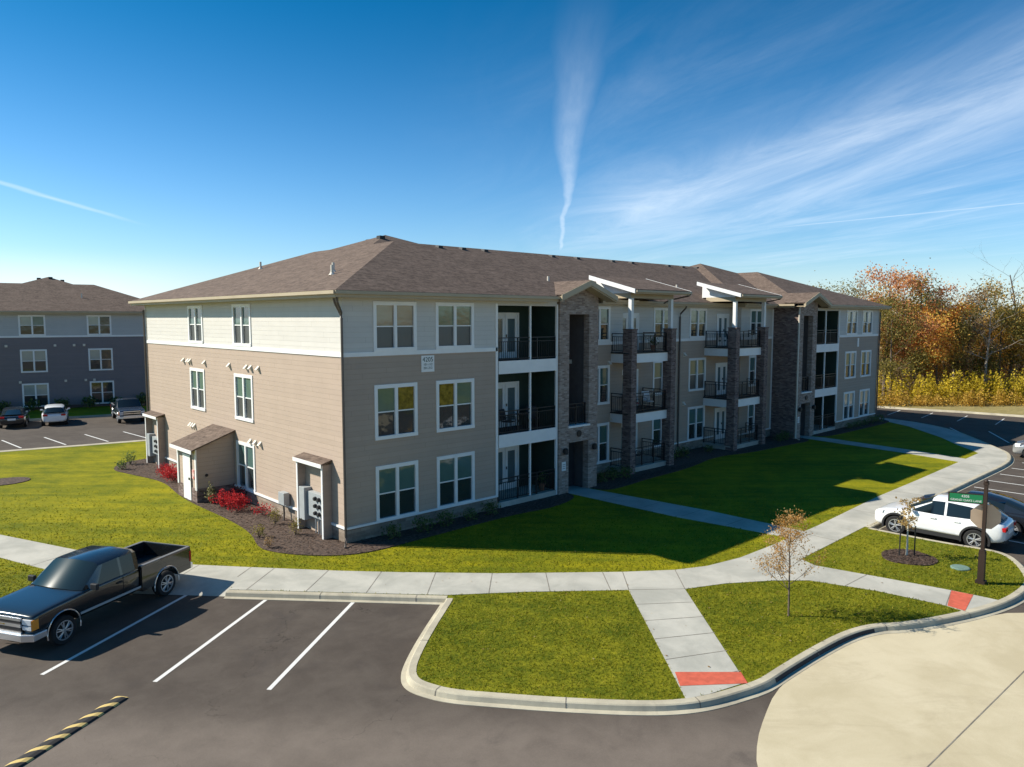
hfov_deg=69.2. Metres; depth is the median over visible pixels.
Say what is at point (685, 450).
foundation shrub
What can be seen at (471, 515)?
foundation shrub
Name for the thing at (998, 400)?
brush
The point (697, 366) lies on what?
window
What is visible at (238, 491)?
red shrub
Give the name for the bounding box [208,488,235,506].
red shrub
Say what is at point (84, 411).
verge
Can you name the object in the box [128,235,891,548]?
apartment building
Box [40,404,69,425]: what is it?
parked car
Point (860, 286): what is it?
ash tree
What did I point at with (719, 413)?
french door
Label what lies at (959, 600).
tactile strips
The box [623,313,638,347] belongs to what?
french door
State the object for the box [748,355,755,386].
window
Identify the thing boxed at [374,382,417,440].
window
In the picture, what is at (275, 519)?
green shrub
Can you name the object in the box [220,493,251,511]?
red shrub
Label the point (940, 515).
parked suv
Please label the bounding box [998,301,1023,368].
oak tree
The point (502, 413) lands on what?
patio chair
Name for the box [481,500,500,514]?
foundation shrub
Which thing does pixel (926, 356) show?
oak tree
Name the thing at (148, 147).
sky
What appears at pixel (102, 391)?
window
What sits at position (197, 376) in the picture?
window
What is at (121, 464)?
green shrub
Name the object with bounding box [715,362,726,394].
french door
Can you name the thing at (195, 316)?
window
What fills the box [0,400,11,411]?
hedge shrub
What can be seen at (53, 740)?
speed bump
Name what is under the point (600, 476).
foundation shrub
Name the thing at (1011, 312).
oak tree
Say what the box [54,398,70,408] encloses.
hedge shrub
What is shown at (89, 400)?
hedge shrub
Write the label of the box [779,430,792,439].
foundation shrub
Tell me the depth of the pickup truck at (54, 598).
20.13 m
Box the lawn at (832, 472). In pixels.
[0,422,1023,704]
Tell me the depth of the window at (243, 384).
32.93 m
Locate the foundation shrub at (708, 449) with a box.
[703,445,714,451]
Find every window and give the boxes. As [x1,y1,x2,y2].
[18,315,45,335]
[20,349,47,372]
[22,383,49,407]
[86,315,111,334]
[88,348,112,370]
[90,380,114,403]
[187,305,203,343]
[189,367,205,410]
[231,304,251,346]
[234,373,253,422]
[236,440,255,491]
[373,301,416,351]
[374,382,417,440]
[375,460,418,520]
[435,302,473,349]
[436,378,474,432]
[437,451,474,507]
[597,365,609,404]
[597,422,608,462]
[598,306,610,341]
[651,419,661,446]
[652,361,662,395]
[653,308,667,338]
[687,405,704,440]
[688,357,705,391]
[689,308,706,337]
[747,404,754,431]
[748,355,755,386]
[749,309,761,336]
[843,391,854,419]
[844,351,856,378]
[846,310,857,334]
[858,388,869,415]
[860,350,871,376]
[862,310,872,333]
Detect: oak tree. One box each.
[809,270,842,293]
[832,278,882,312]
[854,259,947,394]
[857,276,937,384]
[865,258,964,393]
[875,280,942,393]
[883,265,974,387]
[899,295,948,385]
[924,298,989,371]
[926,297,1010,395]
[928,279,1023,380]
[949,279,1023,385]
[963,304,998,367]
[966,274,1023,392]
[977,302,1021,383]
[994,300,1023,374]
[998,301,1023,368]
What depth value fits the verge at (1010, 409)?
68.86 m
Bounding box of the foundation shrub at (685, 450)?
[674,445,690,457]
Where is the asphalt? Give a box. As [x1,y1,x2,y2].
[0,408,1023,766]
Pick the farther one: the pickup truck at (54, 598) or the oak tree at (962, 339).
the oak tree at (962, 339)
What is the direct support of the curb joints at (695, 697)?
on the curb at (724, 698)
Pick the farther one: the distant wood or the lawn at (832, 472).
the distant wood
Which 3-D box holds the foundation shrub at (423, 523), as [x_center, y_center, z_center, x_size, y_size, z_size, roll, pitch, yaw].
[-3.442,5.403,28.470,0.975,0.711,0.898,2,5,23]
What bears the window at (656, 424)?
in the apartment building at (361, 390)
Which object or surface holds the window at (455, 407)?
in the apartment building at (361, 390)
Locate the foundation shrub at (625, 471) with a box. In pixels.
[617,466,635,477]
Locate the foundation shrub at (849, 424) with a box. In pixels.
[844,423,854,428]
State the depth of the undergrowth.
79.07 m
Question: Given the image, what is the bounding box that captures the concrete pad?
[756,613,1023,766]
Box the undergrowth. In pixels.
[877,329,1023,396]
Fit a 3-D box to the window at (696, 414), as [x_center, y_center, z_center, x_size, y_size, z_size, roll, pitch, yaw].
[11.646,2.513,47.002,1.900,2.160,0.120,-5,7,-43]
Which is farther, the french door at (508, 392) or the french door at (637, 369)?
the french door at (637, 369)
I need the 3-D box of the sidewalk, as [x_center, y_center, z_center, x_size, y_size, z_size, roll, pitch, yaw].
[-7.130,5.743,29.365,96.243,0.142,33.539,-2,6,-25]
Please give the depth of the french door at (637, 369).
42.47 m
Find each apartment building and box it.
[0,277,148,409]
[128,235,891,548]
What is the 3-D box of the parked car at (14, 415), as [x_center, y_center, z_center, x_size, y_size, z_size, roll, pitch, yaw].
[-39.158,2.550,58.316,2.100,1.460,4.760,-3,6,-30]
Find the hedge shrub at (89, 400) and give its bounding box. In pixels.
[81,395,99,407]
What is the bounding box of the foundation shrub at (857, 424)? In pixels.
[853,419,864,426]
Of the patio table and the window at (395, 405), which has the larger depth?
the patio table
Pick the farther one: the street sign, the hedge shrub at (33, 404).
the hedge shrub at (33, 404)
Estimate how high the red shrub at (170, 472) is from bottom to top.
0.895 m
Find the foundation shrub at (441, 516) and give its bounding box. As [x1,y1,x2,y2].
[435,510,457,526]
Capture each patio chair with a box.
[499,409,515,430]
[526,406,539,418]
[641,391,653,408]
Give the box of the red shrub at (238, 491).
[230,484,246,500]
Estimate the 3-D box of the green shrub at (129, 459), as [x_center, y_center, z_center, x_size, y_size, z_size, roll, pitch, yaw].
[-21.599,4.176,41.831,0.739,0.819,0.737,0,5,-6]
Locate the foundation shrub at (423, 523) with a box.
[411,515,435,532]
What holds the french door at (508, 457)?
in the apartment building at (361, 390)
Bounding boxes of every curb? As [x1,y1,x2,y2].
[0,418,1023,715]
[29,406,1023,420]
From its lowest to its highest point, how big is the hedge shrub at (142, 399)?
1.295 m
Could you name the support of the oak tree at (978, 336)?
on the verge at (1010, 409)
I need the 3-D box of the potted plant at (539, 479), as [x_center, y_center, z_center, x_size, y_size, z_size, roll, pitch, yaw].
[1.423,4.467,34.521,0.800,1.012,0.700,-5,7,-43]
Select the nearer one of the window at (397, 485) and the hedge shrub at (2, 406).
the window at (397, 485)
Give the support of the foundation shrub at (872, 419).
on the mulch bed
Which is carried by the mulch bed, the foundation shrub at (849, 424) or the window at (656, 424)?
the foundation shrub at (849, 424)
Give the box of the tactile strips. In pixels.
[675,590,972,685]
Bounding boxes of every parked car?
[0,407,29,427]
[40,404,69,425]
[912,489,1023,537]
[1012,440,1023,454]
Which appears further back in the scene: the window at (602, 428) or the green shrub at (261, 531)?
the window at (602, 428)
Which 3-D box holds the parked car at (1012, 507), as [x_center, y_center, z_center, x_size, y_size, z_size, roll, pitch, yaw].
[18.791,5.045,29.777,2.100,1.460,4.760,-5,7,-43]
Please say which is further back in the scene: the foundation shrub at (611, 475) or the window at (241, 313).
the foundation shrub at (611, 475)
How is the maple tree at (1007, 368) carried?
on the verge at (1010, 409)
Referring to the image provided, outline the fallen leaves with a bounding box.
[440,505,1002,666]
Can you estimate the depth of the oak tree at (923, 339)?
89.54 m
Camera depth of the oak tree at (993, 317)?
92.29 m
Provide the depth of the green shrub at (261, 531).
27.82 m
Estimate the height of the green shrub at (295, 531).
0.743 m
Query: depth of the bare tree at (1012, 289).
83.73 m
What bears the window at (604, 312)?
in the apartment building at (361, 390)
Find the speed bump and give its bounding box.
[4,696,128,766]
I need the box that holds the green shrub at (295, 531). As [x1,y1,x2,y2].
[288,516,303,534]
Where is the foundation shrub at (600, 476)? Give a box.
[597,470,608,482]
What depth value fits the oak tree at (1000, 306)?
80.16 m
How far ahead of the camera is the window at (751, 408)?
50.04 m
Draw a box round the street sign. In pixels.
[948,479,1000,584]
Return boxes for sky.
[0,0,1023,320]
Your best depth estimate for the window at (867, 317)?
57.86 m
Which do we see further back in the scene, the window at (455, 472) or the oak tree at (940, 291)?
the oak tree at (940, 291)
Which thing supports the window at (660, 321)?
in the apartment building at (361, 390)
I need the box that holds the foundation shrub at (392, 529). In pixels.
[381,521,400,539]
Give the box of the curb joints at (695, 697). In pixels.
[319,467,1023,707]
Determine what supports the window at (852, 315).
in the apartment building at (361, 390)
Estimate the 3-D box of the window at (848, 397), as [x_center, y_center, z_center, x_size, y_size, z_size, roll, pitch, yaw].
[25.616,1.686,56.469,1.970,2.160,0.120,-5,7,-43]
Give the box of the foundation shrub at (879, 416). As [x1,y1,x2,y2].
[875,414,886,421]
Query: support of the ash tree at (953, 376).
on the verge at (1010, 409)
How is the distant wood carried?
on the verge at (1010, 409)
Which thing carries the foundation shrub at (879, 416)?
on the mulch bed
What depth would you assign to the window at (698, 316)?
46.43 m
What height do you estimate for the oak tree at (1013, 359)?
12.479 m
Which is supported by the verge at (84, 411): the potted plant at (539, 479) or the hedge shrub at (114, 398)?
the hedge shrub at (114, 398)
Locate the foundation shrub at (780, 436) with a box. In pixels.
[772,433,785,440]
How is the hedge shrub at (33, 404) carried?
on the verge at (84, 411)
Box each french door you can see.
[498,313,518,357]
[498,381,518,427]
[498,445,518,490]
[621,423,637,453]
[622,369,637,404]
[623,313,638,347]
[714,407,725,439]
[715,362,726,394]
[716,314,728,345]
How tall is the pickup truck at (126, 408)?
1.768 m
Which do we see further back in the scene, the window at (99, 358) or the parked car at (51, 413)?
the window at (99, 358)
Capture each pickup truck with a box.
[0,541,192,644]
[110,398,144,422]
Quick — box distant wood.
[880,302,1015,377]
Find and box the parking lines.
[1,410,1023,689]
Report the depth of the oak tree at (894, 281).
79.19 m
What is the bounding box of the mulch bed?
[0,420,937,565]
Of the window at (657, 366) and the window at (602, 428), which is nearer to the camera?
the window at (602, 428)
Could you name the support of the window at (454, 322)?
in the apartment building at (361, 390)
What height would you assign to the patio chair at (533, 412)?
0.950 m
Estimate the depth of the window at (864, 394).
58.41 m
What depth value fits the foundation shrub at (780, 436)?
49.64 m
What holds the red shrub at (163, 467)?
on the mulch bed
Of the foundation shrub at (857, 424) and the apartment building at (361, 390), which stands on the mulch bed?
the foundation shrub at (857, 424)
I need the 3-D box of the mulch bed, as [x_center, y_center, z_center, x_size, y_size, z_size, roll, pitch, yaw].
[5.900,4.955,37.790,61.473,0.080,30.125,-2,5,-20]
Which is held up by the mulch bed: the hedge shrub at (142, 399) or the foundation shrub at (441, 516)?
the foundation shrub at (441, 516)
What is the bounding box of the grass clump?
[262,536,273,547]
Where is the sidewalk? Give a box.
[0,418,1006,697]
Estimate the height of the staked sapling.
2.208 m
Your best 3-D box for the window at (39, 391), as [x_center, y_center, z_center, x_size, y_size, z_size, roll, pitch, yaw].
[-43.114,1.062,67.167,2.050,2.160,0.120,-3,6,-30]
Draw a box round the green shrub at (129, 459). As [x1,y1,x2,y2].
[122,450,136,463]
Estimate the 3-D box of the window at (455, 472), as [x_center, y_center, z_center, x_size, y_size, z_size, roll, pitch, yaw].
[-2.309,3.960,30.458,1.970,2.160,0.120,-5,7,-43]
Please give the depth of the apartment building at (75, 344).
68.66 m
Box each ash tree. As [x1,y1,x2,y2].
[850,271,892,349]
[938,288,992,383]
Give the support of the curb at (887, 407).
on the asphalt
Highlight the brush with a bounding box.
[877,387,1023,406]
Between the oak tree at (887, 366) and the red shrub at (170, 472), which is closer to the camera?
the red shrub at (170, 472)
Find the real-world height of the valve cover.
0.055 m
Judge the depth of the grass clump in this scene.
26.60 m
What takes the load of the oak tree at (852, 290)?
on the verge at (1010, 409)
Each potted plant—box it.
[537,469,548,489]
[647,335,658,350]
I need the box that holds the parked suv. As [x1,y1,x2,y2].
[875,493,1016,547]
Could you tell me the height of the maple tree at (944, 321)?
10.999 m
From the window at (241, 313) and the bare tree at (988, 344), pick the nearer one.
the window at (241, 313)
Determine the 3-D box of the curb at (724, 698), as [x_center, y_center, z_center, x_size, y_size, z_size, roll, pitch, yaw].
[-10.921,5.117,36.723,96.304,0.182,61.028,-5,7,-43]
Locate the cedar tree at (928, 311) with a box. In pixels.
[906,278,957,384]
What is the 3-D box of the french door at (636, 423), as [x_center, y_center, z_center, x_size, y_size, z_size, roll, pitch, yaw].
[6.500,3.213,42.152,2.000,2.100,0.090,-5,7,-43]
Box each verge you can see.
[0,404,148,418]
[877,368,1023,414]
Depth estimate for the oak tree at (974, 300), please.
77.81 m
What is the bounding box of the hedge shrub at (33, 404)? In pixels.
[22,398,40,410]
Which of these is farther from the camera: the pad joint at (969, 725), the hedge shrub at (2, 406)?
the hedge shrub at (2, 406)
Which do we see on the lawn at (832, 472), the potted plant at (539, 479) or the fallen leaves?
the fallen leaves
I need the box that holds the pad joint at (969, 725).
[927,671,1023,766]
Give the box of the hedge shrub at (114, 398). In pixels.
[109,396,121,403]
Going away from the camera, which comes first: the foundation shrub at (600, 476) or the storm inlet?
the storm inlet
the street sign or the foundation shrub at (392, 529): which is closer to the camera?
the street sign
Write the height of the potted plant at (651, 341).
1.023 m
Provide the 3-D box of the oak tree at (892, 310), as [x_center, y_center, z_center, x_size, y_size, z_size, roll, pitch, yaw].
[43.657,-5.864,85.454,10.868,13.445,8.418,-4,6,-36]
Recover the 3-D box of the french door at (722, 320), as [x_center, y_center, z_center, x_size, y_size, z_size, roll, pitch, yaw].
[13.750,-3.494,48.370,1.450,2.100,0.090,-5,7,-43]
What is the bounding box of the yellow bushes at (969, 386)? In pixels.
[876,366,1023,404]
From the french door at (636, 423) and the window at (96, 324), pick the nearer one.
the french door at (636, 423)
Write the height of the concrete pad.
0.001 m
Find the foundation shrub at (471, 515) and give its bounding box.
[460,507,479,520]
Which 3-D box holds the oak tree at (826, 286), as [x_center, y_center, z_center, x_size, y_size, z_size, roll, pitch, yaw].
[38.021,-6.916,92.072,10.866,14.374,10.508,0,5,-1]
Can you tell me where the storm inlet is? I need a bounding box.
[775,629,874,682]
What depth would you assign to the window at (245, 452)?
33.20 m
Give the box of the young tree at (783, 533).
[747,505,834,615]
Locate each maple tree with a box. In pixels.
[898,295,986,391]
[969,321,1023,382]
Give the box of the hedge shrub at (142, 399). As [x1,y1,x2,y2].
[136,392,148,404]
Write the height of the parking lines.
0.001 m
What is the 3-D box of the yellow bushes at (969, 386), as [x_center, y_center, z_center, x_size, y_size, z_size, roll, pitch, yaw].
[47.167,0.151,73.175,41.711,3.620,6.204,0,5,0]
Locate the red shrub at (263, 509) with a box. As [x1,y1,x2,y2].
[251,502,272,514]
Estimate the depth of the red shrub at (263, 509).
31.04 m
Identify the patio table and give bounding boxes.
[515,413,527,428]
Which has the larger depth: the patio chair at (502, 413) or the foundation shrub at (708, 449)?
the foundation shrub at (708, 449)
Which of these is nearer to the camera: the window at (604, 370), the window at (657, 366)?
the window at (604, 370)
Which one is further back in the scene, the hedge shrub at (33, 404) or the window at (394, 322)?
the hedge shrub at (33, 404)
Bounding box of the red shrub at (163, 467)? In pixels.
[155,463,175,477]
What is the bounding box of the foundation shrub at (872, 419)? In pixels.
[866,416,878,422]
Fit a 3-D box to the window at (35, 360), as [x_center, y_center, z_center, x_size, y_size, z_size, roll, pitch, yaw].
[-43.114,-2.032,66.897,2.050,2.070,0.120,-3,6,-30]
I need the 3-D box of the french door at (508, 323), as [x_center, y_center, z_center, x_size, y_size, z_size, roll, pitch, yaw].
[-0.317,-2.194,33.969,1.750,2.100,0.090,-5,7,-43]
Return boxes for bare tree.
[950,295,1022,391]
[972,244,1023,389]
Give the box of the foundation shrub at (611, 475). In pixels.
[604,466,621,479]
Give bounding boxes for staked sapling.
[894,497,920,555]
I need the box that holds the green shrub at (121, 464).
[114,458,127,469]
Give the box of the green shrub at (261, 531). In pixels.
[250,523,265,537]
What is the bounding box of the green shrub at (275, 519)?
[268,508,282,524]
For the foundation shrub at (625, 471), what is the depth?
38.28 m
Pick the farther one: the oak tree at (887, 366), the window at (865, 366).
the oak tree at (887, 366)
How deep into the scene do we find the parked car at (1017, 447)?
44.61 m
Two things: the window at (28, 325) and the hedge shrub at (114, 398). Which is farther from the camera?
the hedge shrub at (114, 398)
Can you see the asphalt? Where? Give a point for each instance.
(338, 694)
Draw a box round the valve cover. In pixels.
[950,564,970,570]
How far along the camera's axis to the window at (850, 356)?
56.19 m
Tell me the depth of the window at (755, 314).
49.59 m
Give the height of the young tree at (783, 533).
3.154 m
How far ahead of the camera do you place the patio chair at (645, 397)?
41.32 m
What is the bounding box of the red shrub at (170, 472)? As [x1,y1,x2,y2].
[160,464,177,480]

